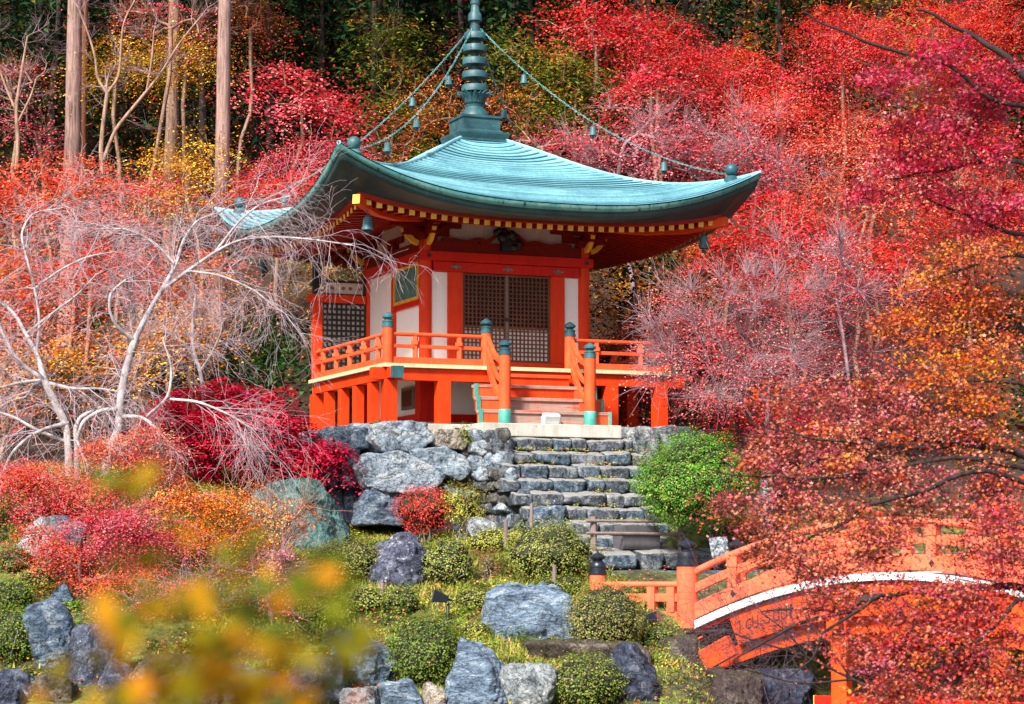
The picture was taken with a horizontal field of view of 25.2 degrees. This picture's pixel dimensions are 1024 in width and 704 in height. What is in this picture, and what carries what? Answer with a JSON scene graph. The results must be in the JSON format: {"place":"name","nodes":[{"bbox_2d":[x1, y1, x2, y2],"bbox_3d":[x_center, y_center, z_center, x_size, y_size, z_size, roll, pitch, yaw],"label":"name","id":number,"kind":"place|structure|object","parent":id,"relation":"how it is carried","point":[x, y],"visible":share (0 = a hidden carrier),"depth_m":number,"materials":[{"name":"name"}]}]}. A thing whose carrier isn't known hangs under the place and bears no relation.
{"place":"outdoors","nodes":[
{"label":"outdoors","id":0,"kind":"place"},
{"bbox_2d":[342,628,399,687],"bbox_3d":[-2.749,5.919,42.437,1.362,1.630,1.222,0,-5,0],"label":"boulder","id":1,"kind":"object","parent":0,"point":[376,659],"visible":0.33,"depth_m":42.02,"materials":[{"name":"grey stone"}]},
{"bbox_2d":[0,0,1023,703],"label":"ground","id":2,"kind":"structure","parent":0,"point":[630,574],"depth_m":71.14,"materials":[{"name":"plant"}]},
{"bbox_2d":[0,599,31,663],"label":"azalea shrub","id":3,"kind":"object","parent":2,"relation":"on","point":[14,639],"visible":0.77,"depth_m":42.59,"materials":[{"name":"green plant"}]},
{"bbox_2d":[0,0,73,169],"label":"bare cherry","id":4,"kind":"object","parent":2,"relation":"on","point":[17,121],"visible":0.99,"depth_m":69.94,"materials":[{"name":"beige plant"}]},
{"bbox_2d":[0,36,85,305],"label":"maple tree","id":5,"kind":"object","parent":2,"relation":"on","point":[6,121],"visible":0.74,"depth_m":73.89,"materials":[{"name":"red plant"}]},
{"bbox_2d":[22,598,73,667],"bbox_3d":[-8.615,5.496,42.817,1.057,1.797,0.812,0,-5,0],"label":"boulder","id":6,"kind":"object","parent":2,"relation":"on","point":[48,624],"visible":0.61,"depth_m":42.57,"materials":[{"name":"grey stone"}]},
{"bbox_2d":[0,0,101,179],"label":"evergreen tree","id":7,"kind":"object","parent":2,"relation":"on","point":[31,40],"visible":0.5,"depth_m":81.00,"materials":[{"name":"green plant"}]},
{"bbox_2d":[0,65,106,291],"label":"maple tree","id":8,"kind":"object","parent":2,"relation":"on","point":[40,147],"visible":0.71,"depth_m":74.78,"materials":[{"name":"red plant"}]},
{"bbox_2d":[0,141,107,423],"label":"maple tree","id":9,"kind":"object","parent":2,"relation":"on","point":[11,187],"visible":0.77,"depth_m":64.98,"materials":[{"name":"red plant"}]},
{"bbox_2d":[0,310,110,462],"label":"maple tree","id":10,"kind":"object","parent":2,"relation":"on","point":[6,425],"visible":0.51,"depth_m":58.02,"materials":[{"name":"red plant"}]},
{"bbox_2d":[56,0,85,345],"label":"cedar tree","id":11,"kind":"object","parent":2,"relation":"on","point":[73,120],"visible":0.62,"depth_m":71.76,"materials":[{"name":"brown plant"}]},
{"bbox_2d":[0,204,142,447],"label":"maple tree","id":12,"kind":"object","parent":2,"relation":"on","point":[11,267],"visible":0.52,"depth_m":61.18,"materials":[{"name":"red plant"}]},
{"bbox_2d":[0,423,156,534],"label":"maple tree","id":13,"kind":"object","parent":2,"relation":"on","point":[37,482],"visible":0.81,"depth_m":49.27,"materials":[{"name":"red plant"}]},
{"bbox_2d":[0,146,182,415],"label":"maple tree","id":14,"kind":"object","parent":2,"relation":"on","point":[76,193],"visible":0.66,"depth_m":64.42,"materials":[{"name":"red plant"}]},
{"bbox_2d":[64,622,123,685],"bbox_3d":[-7.672,5.801,41.953,1.160,1.714,0.868,0,-5,0],"label":"boulder","id":15,"kind":"object","parent":2,"relation":"on","point":[85,638],"visible":0.44,"depth_m":41.70,"materials":[{"name":"stone"}]},
{"bbox_2d":[0,496,190,602],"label":"maple tree","id":16,"kind":"object","parent":2,"relation":"on","point":[80,578],"visible":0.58,"depth_m":46.48,"materials":[{"name":"red plant"}]},
{"bbox_2d":[4,0,214,325],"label":"maple tree","id":17,"kind":"object","parent":2,"relation":"on","point":[113,115],"visible":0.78,"depth_m":72.95,"materials":[{"name":"yellow plant"}]},
{"bbox_2d":[0,124,227,499],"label":"bare cherry","id":18,"kind":"object","parent":2,"relation":"on","point":[42,381],"visible":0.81,"depth_m":52.46,"materials":[{"name":"plant"}]},
{"bbox_2d":[15,478,220,592],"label":"maple tree","id":19,"kind":"object","parent":2,"relation":"on","point":[125,533],"visible":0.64,"depth_m":47.14,"materials":[{"name":"red plant"}]},
{"bbox_2d":[42,394,211,511],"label":"maple tree","id":20,"kind":"object","parent":2,"relation":"on","point":[137,460],"visible":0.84,"depth_m":50.39,"materials":[{"name":"red plant"}]},
{"bbox_2d":[32,131,222,431],"bbox_3d":[-10.293,-1.677,63.821,6.281,8.616,6.100,-3,-6,30],"label":"maple tree","id":21,"kind":"object","parent":2,"relation":"on","point":[142,193],"visible":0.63,"depth_m":63.84,"materials":[{"name":"red plant"}]},
{"bbox_2d":[0,214,261,448],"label":"maple tree","id":22,"kind":"object","parent":2,"relation":"on","point":[89,312],"visible":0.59,"depth_m":60.77,"materials":[{"name":"red plant"}]},
{"bbox_2d":[13,0,249,182],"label":"evergreen tree","id":23,"kind":"object","parent":2,"relation":"on","point":[108,108],"visible":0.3,"depth_m":83.00,"materials":[{"name":"green plant"}]},
{"bbox_2d":[42,0,261,321],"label":"maple tree","id":24,"kind":"object","parent":2,"relation":"on","point":[170,27],"visible":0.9,"depth_m":73.04,"materials":[{"name":"red plant"}]},
{"bbox_2d":[2,280,304,454],"bbox_3d":[-9.986,0.744,59.575,9.052,5.326,5.204,0,-5,0],"label":"maple tree","id":25,"kind":"object","parent":2,"relation":"on","point":[79,368],"visible":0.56,"depth_m":59.62,"materials":[{"name":"orange plant"}]},
{"bbox_2d":[54,0,259,173],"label":"bare cherry","id":26,"kind":"object","parent":2,"relation":"on","point":[106,90],"visible":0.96,"depth_m":70.48,"materials":[{"name":"beige plant"}]},
{"bbox_2d":[161,0,179,261],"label":"cedar tree","id":27,"kind":"object","parent":2,"relation":"on","point":[170,137],"visible":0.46,"depth_m":76.81,"materials":[{"name":"beige plant"}]},
{"bbox_2d":[46,295,306,431],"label":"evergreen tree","id":28,"kind":"object","parent":2,"relation":"on","point":[185,377],"visible":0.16,"depth_m":64.21,"materials":[{"name":"green plant"}]},
{"bbox_2d":[86,2,277,307],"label":"maple tree","id":29,"kind":"object","parent":2,"relation":"on","point":[185,87],"visible":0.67,"depth_m":73.90,"materials":[{"name":"yellow plant"}]},
{"bbox_2d":[86,104,284,405],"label":"maple tree","id":30,"kind":"object","parent":2,"relation":"on","point":[184,167],"visible":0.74,"depth_m":67.48,"materials":[{"name":"yellow plant"}]},
{"bbox_2d":[119,0,253,178],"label":"evergreen tree","id":31,"kind":"object","parent":2,"relation":"on","point":[194,118],"visible":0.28,"depth_m":82.88,"materials":[{"name":"green plant"}]},
{"bbox_2d":[105,241,270,431],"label":"bare cherry","id":32,"kind":"object","parent":2,"relation":"on","point":[201,378],"visible":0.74,"depth_m":55.12,"materials":[{"name":"plant"}]},
{"bbox_2d":[75,225,326,410],"bbox_3d":[-8.394,-0.214,61.633,7.212,6.245,5.600,0,-5,0],"label":"maple tree","id":33,"kind":"object","parent":2,"relation":"on","point":[189,376],"visible":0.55,"depth_m":61.19,"materials":[{"name":"red plant"}]},
{"bbox_2d":[29,462,375,703],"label":"leafy sprig","id":34,"kind":"object","parent":2,"relation":"on","point":[226,645],"visible":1,"depth_m":2.55,"materials":[{"name":"yellow plant"}]},
{"bbox_2d":[123,444,314,578],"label":"maple tree","id":35,"kind":"object","parent":2,"relation":"on","point":[226,506],"visible":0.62,"depth_m":48.24,"materials":[{"name":"orange plant"}]},
{"bbox_2d":[4,121,438,531],"bbox_3d":[-6.639,0.019,51.743,10.012,11.036,5.840,0,-5,0],"label":"bare cherry","id":36,"kind":"object","parent":2,"relation":"on","point":[134,338],"visible":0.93,"depth_m":51.61,"materials":[{"name":"plant"}]},
{"bbox_2d":[207,0,235,384],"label":"cedar tree","id":37,"kind":"object","parent":2,"relation":"on","point":[222,84],"visible":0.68,"depth_m":69.17,"materials":[{"name":"brown plant"}]},
{"bbox_2d":[144,0,334,197],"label":"maple tree","id":38,"kind":"object","parent":2,"relation":"on","point":[252,28],"visible":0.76,"depth_m":79.10,"materials":[{"name":"red plant"}]},
{"bbox_2d":[117,361,368,503],"bbox_3d":[-6.393,2.101,54.390,6.110,3.938,3.314,0,-5,0],"label":"crimson bush","id":39,"kind":"object","parent":2,"relation":"on","point":[203,451],"visible":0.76,"depth_m":54.16,"materials":[{"name":"red plant"}]},
{"bbox_2d":[157,120,331,387],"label":"maple tree","id":40,"kind":"object","parent":2,"relation":"on","point":[268,190],"visible":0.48,"depth_m":68.39,"materials":[{"name":"red plant"}]},
{"bbox_2d":[175,509,325,628],"bbox_3d":[-5.303,4.521,45.937,3.604,2.853,2.278,0,-5,0],"label":"azalea shrub","id":41,"kind":"object","parent":2,"relation":"on","point":[279,572],"visible":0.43,"depth_m":45.90,"materials":[{"name":"red plant"}]},
{"bbox_2d":[155,295,351,436],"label":"evergreen tree","id":42,"kind":"object","parent":2,"relation":"on","point":[262,358],"visible":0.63,"depth_m":63.10,"materials":[{"name":"green plant"}]},
{"bbox_2d":[181,16,346,192],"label":"evergreen tree","id":43,"kind":"object","parent":2,"relation":"on","point":[256,148],"visible":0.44,"depth_m":81.03,"materials":[{"name":"green plant"}]},
{"bbox_2d":[230,460,356,585],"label":"maple tree","id":44,"kind":"object","parent":2,"relation":"on","point":[289,519],"visible":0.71,"depth_m":47.85,"materials":[{"name":"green plant"}]},
{"bbox_2d":[245,477,351,550],"bbox_3d":[-4.888,3.933,51.903,2.504,2.207,2.448,0,-5,0],"label":"boulder","id":45,"kind":"object","parent":2,"relation":"on","point":[341,526],"visible":0.4,"depth_m":51.23,"materials":[{"name":"stone"}]},
{"bbox_2d":[188,100,419,351],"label":"maple tree","id":46,"kind":"object","parent":2,"relation":"on","point":[293,161],"visible":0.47,"depth_m":70.46,"materials":[{"name":"red plant"}]},
{"bbox_2d":[190,22,418,338],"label":"maple tree","id":47,"kind":"object","parent":2,"relation":"on","point":[311,102],"visible":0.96,"depth_m":71.70,"materials":[{"name":"red plant"}]},
{"bbox_2d":[303,534,380,581],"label":"azalea shrub","id":48,"kind":"object","parent":2,"relation":"on","point":[360,559],"visible":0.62,"depth_m":48.77,"materials":[{"name":"green plant"}]},
{"bbox_2d":[0,459,734,703],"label":"ground cover","id":49,"kind":"object","parent":2,"relation":"on","point":[322,649],"visible":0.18,"depth_m":46.51,"materials":[{"name":"green plant"}]},
{"bbox_2d":[314,1,468,162],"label":"conifer tree","id":50,"kind":"object","parent":2,"relation":"on","point":[392,31],"visible":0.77,"depth_m":77.91,"materials":[{"name":"green plant"}]},
{"bbox_2d":[366,531,433,587],"bbox_3d":[-2.372,4.742,49.254,1.810,1.768,1.672,0,-5,0],"label":"boulder","id":51,"kind":"object","parent":2,"relation":"on","point":[400,556],"visible":0.59,"depth_m":48.63,"materials":[{"name":"stone"}]},
{"bbox_2d":[378,678,424,703],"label":"boulder","id":52,"kind":"object","parent":2,"relation":"on","point":[403,691],"visible":0.99,"depth_m":40.35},
{"bbox_2d":[387,483,455,542],"bbox_3d":[-2.105,3.722,53.437,1.764,1.535,1.615,0,-5,0],"label":"azalea shrub","id":53,"kind":"object","parent":2,"relation":"on","point":[418,510],"visible":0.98,"depth_m":53.11,"materials":[{"name":"red plant"}]},
{"bbox_2d":[383,605,468,685],"bbox_3d":[-1.608,5.453,42.306,1.792,1.592,1.551,0,-5,0],"label":"azalea shrub","id":54,"kind":"object","parent":2,"relation":"on","point":[425,650],"visible":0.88,"depth_m":41.91,"materials":[{"name":"green plant"}]},
{"bbox_2d":[419,528,484,586],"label":"azalea shrub","id":55,"kind":"object","parent":2,"relation":"on","point":[447,559],"visible":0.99,"depth_m":48.56,"materials":[{"name":"green plant"}]},
{"bbox_2d":[434,476,493,543],"bbox_3d":[-1.119,3.690,53.143,1.477,1.618,1.433,0,-5,0],"label":"azalea shrub","id":56,"kind":"object","parent":2,"relation":"on","point":[463,507],"visible":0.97,"depth_m":53.08,"materials":[{"name":"green plant"}]},
{"bbox_2d":[360,59,574,161],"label":"maple tree","id":57,"kind":"object","parent":2,"relation":"on","point":[436,119],"visible":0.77,"depth_m":74.84,"materials":[{"name":"green plant"}]},
{"bbox_2d":[445,637,508,703],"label":"boulder","id":58,"kind":"object","parent":2,"relation":"on","point":[473,676],"visible":0.94,"depth_m":40.65,"materials":[{"name":"stone"}]},
{"bbox_2d":[214,0,762,429],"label":"temple hall","id":59,"kind":"structure","parent":2,"relation":"on","point":[517,241],"depth_m":58.59,"materials":[{"name":"paint"}]},
{"bbox_2d":[463,273,549,363],"bbox_3d":[-0.148,-0.866,59.079,2.440,2.275,0.195,2,-5,-22],"label":"door","id":60,"kind":"structure","parent":59,"relation":"in","point":[517,307],"depth_m":59.13,"materials":[{"name":"brown wood"}]},
{"bbox_2d":[280,420,742,532],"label":"stone wall","id":61,"kind":"structure","parent":2,"relation":"on","point":[395,457],"depth_m":54.64,"materials":[{"name":"stone"}]},
{"bbox_2d":[467,422,620,438],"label":"landing slab","id":62,"kind":"structure","parent":61,"relation":"on","point":[567,431],"depth_m":56.08,"materials":[{"name":"stone"}]},
{"bbox_2d":[0,0,1023,202],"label":"hillside wood","id":63,"kind":"object","parent":2,"relation":"on","point":[448,8],"visible":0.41,"depth_m":81.44,"materials":[{"name":"red plant"}]},
{"bbox_2d":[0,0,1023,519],"bbox_3d":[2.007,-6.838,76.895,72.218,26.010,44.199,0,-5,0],"label":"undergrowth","id":64,"kind":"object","parent":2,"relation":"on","point":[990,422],"visible":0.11,"depth_m":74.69,"materials":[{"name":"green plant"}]},
{"bbox_2d":[499,662,557,703],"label":"boulder","id":65,"kind":"object","parent":2,"relation":"on","point":[531,683],"visible":1,"depth_m":40.56,"materials":[{"name":"stone"}]},
{"bbox_2d":[481,582,577,642],"bbox_3d":[0.375,5.562,45.850,2.218,1.906,1.947,0,-5,0],"label":"boulder","id":66,"kind":"object","parent":2,"relation":"on","point":[534,609],"visible":0.66,"depth_m":45.33,"materials":[{"name":"stone"}]},
{"bbox_2d":[431,14,630,160],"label":"conifer tree","id":67,"kind":"object","parent":2,"relation":"on","point":[538,87],"visible":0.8,"depth_m":75.86,"materials":[{"name":"green plant"}]},
{"bbox_2d":[496,515,607,582],"bbox_3d":[0.777,4.208,49.189,2.603,1.635,2.427,0,-5,0],"label":"azalea shrub","id":68,"kind":"object","parent":2,"relation":"on","point":[562,549],"visible":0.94,"depth_m":48.81,"materials":[{"name":"green plant"}]},
{"bbox_2d":[457,37,673,168],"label":"tree","id":69,"kind":"object","parent":2,"relation":"on","point":[594,88],"visible":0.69,"depth_m":75.38,"materials":[{"name":"green plant"}]},
{"bbox_2d":[522,638,651,663],"bbox_3d":[1.427,5.902,44.081,2.474,0.800,2.051,0,-5,0],"label":"boulder","id":70,"kind":"object","parent":2,"relation":"on","point":[556,647],"visible":0.44,"depth_m":43.41,"materials":[{"name":"brown stone"}]},
{"bbox_2d":[549,648,629,703],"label":"azalea shrub","id":71,"kind":"object","parent":2,"relation":"on","point":[586,680],"visible":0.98,"depth_m":40.61,"materials":[{"name":"green plant"}]},
{"bbox_2d":[561,574,650,642],"bbox_3d":[1.857,5.110,44.727,1.798,1.536,1.685,0,-5,0],"label":"azalea shrub","id":72,"kind":"object","parent":2,"relation":"on","point":[607,614],"visible":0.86,"depth_m":44.32,"materials":[{"name":"green plant"}]},
{"bbox_2d":[506,0,707,166],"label":"maple tree","id":73,"kind":"object","parent":2,"relation":"on","point":[613,34],"visible":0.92,"depth_m":77.02,"materials":[{"name":"red plant"}]},
{"bbox_2d":[495,437,765,573],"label":"stone steps","id":74,"kind":"structure","parent":2,"relation":"on","point":[538,480],"depth_m":54.64,"materials":[{"name":"stone"}]},
{"bbox_2d":[605,642,658,701],"bbox_3d":[2.103,6.085,41.518,1.139,1.644,1.030,0,-5,0],"label":"boulder","id":75,"kind":"object","parent":2,"relation":"on","point":[632,657],"visible":0.62,"depth_m":41.13,"materials":[{"name":"stone"}]},
{"bbox_2d":[589,257,711,378],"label":"maple tree","id":76,"kind":"object","parent":2,"relation":"on","point":[614,321],"visible":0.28,"depth_m":69.34,"materials":[{"name":"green plant"}]},
{"bbox_2d":[521,71,783,364],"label":"cherry tree","id":77,"kind":"object","parent":2,"relation":"on","point":[656,140],"visible":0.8,"depth_m":68.14,"materials":[{"name":"pink plant"}]},
{"bbox_2d":[550,42,758,319],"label":"maple tree","id":78,"kind":"object","parent":2,"relation":"on","point":[645,89],"visible":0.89,"depth_m":72.80,"materials":[{"name":"red plant"}]},
{"bbox_2d":[589,248,764,364],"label":"tree","id":79,"kind":"object","parent":2,"relation":"on","point":[625,271],"visible":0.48,"depth_m":66.46,"materials":[{"name":"red plant"}]},
{"bbox_2d":[567,0,795,254],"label":"maple tree","id":80,"kind":"object","parent":2,"relation":"on","point":[692,54],"visible":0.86,"depth_m":76.95,"materials":[{"name":"red plant"}]},
{"bbox_2d":[621,420,775,539],"bbox_3d":[4.294,2.898,52.399,3.604,2.819,3.241,0,-5,0],"label":"round bush","id":81,"kind":"object","parent":2,"relation":"on","point":[676,471],"visible":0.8,"depth_m":51.81,"materials":[{"name":"green plant"}]},
{"bbox_2d":[705,667,763,703],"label":"boulder","id":82,"kind":"object","parent":2,"relation":"on","point":[739,678],"visible":0.47,"depth_m":45.00,"materials":[{"name":"brown stone"}]},
{"bbox_2d":[602,240,868,466],"bbox_3d":[5.441,0.555,56.529,6.882,6.804,4.716,0,-5,0],"label":"cherry tree","id":83,"kind":"object","parent":2,"relation":"on","point":[687,317],"visible":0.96,"depth_m":56.59,"materials":[{"name":"pink plant"}]},
{"bbox_2d":[622,19,860,222],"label":"maple tree","id":84,"kind":"object","parent":2,"relation":"on","point":[730,79],"visible":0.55,"depth_m":78.88,"materials":[{"name":"red plant"}]},
{"bbox_2d":[626,205,856,426],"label":"maple tree","id":85,"kind":"object","parent":2,"relation":"on","point":[707,263],"visible":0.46,"depth_m":65.81,"materials":[{"name":"red plant"}]},
{"bbox_2d":[662,75,868,385],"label":"cherry tree","id":86,"kind":"object","parent":2,"relation":"on","point":[770,164],"visible":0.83,"depth_m":68.40,"materials":[{"name":"pink plant"}]},
{"bbox_2d":[628,516,918,703],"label":"tree","id":87,"kind":"object","parent":2,"relation":"on","point":[803,654],"visible":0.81,"depth_m":38.09,"materials":[{"name":"red plant"}]},
{"bbox_2d":[674,360,876,480],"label":"maple tree","id":88,"kind":"object","parent":2,"relation":"on","point":[770,418],"visible":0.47,"depth_m":56.97,"materials":[{"name":"red plant"}]},
{"bbox_2d":[757,667,813,702],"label":"boulder","id":89,"kind":"object","parent":2,"relation":"on","point":[770,687],"visible":0.46,"depth_m":45.95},
{"bbox_2d":[678,3,901,305],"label":"maple tree","id":90,"kind":"object","parent":2,"relation":"on","point":[791,114],"visible":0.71,"depth_m":73.75,"materials":[{"name":"red plant"}]},
{"bbox_2d":[646,146,942,428],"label":"maple tree","id":91,"kind":"object","parent":2,"relation":"on","point":[794,217],"visible":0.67,"depth_m":65.38,"materials":[{"name":"red plant"}]},
{"bbox_2d":[589,517,1023,703],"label":"arched bridge","id":92,"kind":"structure","parent":2,"relation":"on","point":[598,570],"depth_m":45.90,"materials":[{"name":"orange wood"}]},
{"bbox_2d":[621,275,1001,469],"bbox_3d":[7.501,1.940,59.485,10.172,7.894,6.475,0,-5,0],"label":"tree","id":93,"kind":"object","parent":2,"relation":"on","point":[866,352],"visible":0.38,"depth_m":59.55,"materials":[{"name":"red plant"}]},
{"bbox_2d":[717,199,934,484],"bbox_3d":[8.304,-0.094,57.900,6.159,7.517,4.000,0,-5,0],"label":"cherry tree","id":94,"kind":"object","parent":2,"relation":"on","point":[846,262],"visible":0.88,"depth_m":58.27,"materials":[{"name":"pink plant"}]},
{"bbox_2d":[743,0,950,249],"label":"maple tree","id":95,"kind":"object","parent":2,"relation":"on","point":[841,74],"visible":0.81,"depth_m":76.95,"materials":[{"name":"red plant"}]},
{"bbox_2d":[675,348,1023,627],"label":"maple tree","id":96,"kind":"object","parent":2,"relation":"on","point":[888,473],"visible":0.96,"depth_m":30.29,"materials":[{"name":"red plant"}]},
{"bbox_2d":[720,203,1012,430],"bbox_3d":[9.822,-0.746,63.748,9.089,7.038,5.705,0,-5,0],"label":"maple tree","id":97,"kind":"object","parent":2,"relation":"on","point":[880,263],"visible":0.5,"depth_m":63.70,"materials":[{"name":"red plant"}]},
{"bbox_2d":[737,90,1000,358],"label":"maple tree","id":98,"kind":"object","parent":2,"relation":"on","point":[868,150],"visible":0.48,"depth_m":70.61,"materials":[{"name":"red plant"}]},
{"bbox_2d":[732,486,1023,703],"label":"maple tree","id":99,"kind":"object","parent":2,"relation":"on","point":[953,635],"visible":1,"depth_m":28.91,"materials":[{"name":"red plant"}]},
{"bbox_2d":[744,140,1023,403],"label":"maple tree","id":100,"kind":"object","parent":2,"relation":"on","point":[875,215],"visible":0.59,"depth_m":67.39,"materials":[{"name":"red plant"}]},
{"bbox_2d":[801,8,1023,249],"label":"maple tree","id":101,"kind":"object","parent":2,"relation":"on","point":[986,95],"visible":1,"depth_m":33.46,"materials":[{"name":"red plant"}]},
{"bbox_2d":[814,0,1023,290],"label":"maple tree","id":102,"kind":"object","parent":2,"relation":"on","point":[985,24],"visible":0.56,"depth_m":75.00,"materials":[{"name":"red plant"}]},
{"bbox_2d":[831,110,1023,369],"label":"maple tree","id":103,"kind":"object","parent":2,"relation":"on","point":[993,178],"visible":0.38,"depth_m":69.34,"materials":[{"name":"red plant"}]},
{"bbox_2d":[854,225,1023,453],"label":"maple tree","id":104,"kind":"object","parent":2,"relation":"on","point":[961,321],"visible":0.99,"depth_m":31.67,"materials":[{"name":"orange plant"}]},
{"bbox_2d":[766,701,812,703],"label":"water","id":105,"kind":"structure","parent":0,"point":[792,703],"depth_m":45.80,"materials":[{"name":"black liquid"}]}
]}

